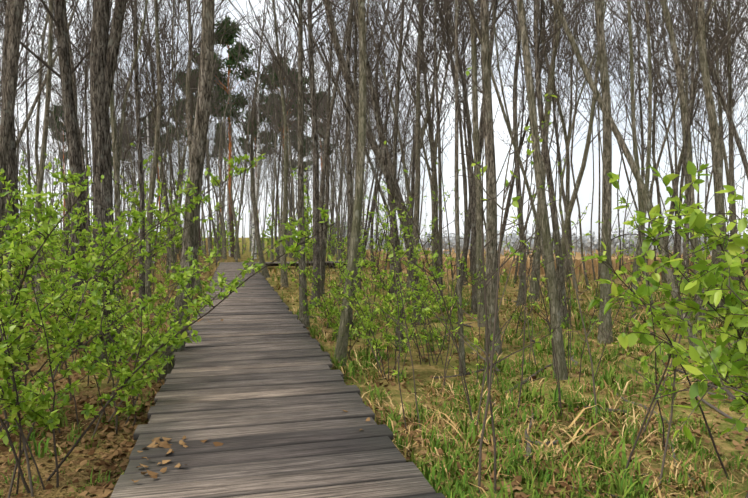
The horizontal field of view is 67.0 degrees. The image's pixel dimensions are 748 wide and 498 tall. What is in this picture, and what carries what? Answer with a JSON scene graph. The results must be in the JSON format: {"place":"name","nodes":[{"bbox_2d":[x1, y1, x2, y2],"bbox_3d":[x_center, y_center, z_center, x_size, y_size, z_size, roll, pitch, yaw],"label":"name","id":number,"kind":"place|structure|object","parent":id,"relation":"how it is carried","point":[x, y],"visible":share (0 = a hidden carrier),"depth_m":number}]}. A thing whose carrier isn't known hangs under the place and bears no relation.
{"place":"outdoors","nodes":[
{"label":"outdoors","id":0,"kind":"place"},
{"bbox_2d":[116,0,297,263],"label":"pine","id":1,"kind":"object","parent":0,"point":[253,227],"depth_m":44.13},
{"bbox_2d":[0,238,747,497],"bbox_3d":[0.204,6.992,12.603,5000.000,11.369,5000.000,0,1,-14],"label":"ground","id":2,"kind":"structure","parent":0,"point":[424,371],"depth_m":6.66},
{"bbox_2d":[48,14,334,256],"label":"pine","id":3,"kind":"object","parent":2,"relation":"on","point":[229,39],"depth_m":53.63},
{"bbox_2d":[110,261,445,497],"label":"boardwalk planks","id":4,"kind":"object","parent":2,"relation":"on","point":[260,390],"visible":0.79,"depth_m":4.44},
{"bbox_2d":[254,263,366,369],"bbox_3d":[0.007,1.654,14.505,8.500,0.900,40.200,0,1,-14],"label":"boardwalk frame","id":5,"kind":"object","parent":2,"relation":"on","point":[297,265],"depth_m":32.50},
{"bbox_2d":[0,0,747,379],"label":"bare trees","id":6,"kind":"object","parent":2,"relation":"on","point":[104,52],"depth_m":16.72},
{"bbox_2d":[0,150,747,497],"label":"shrub","id":7,"kind":"object","parent":2,"relation":"on","point":[696,220],"depth_m":4.62},
{"bbox_2d":[0,256,747,497],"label":"grass tussocks","id":8,"kind":"object","parent":2,"relation":"on","point":[635,489],"depth_m":5.35},
{"bbox_2d":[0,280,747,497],"bbox_3d":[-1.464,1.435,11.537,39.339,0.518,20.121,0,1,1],"label":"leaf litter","id":9,"kind":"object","parent":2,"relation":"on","point":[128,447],"visible":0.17,"depth_m":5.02},
{"bbox_2d":[0,281,747,497],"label":"fallen sticks","id":10,"kind":"object","parent":2,"relation":"on","point":[729,393],"visible":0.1,"depth_m":6.12},
{"bbox_2d":[2,55,747,493],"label":"sapling","id":11,"kind":"object","parent":2,"relation":"on","point":[492,347],"depth_m":5.49},
{"bbox_2d":[366,235,744,255],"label":"tree trunks","id":12,"kind":"object","parent":2,"relation":"on","point":[572,251],"visible":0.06,"depth_m":395.31},
{"bbox_2d":[329,218,745,254],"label":"distant tree line","id":13,"kind":"object","parent":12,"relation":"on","point":[587,243],"visible":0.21,"depth_m":392.83},
{"bbox_2d":[0,0,747,238],"label":"sky","id":14,"kind":"structure","parent":0,"point":[585,190]},
{"bbox_2d":[366,250,747,275],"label":"reed field","id":15,"kind":"structure","parent":0,"point":[576,264],"depth_m":32.93}
]}

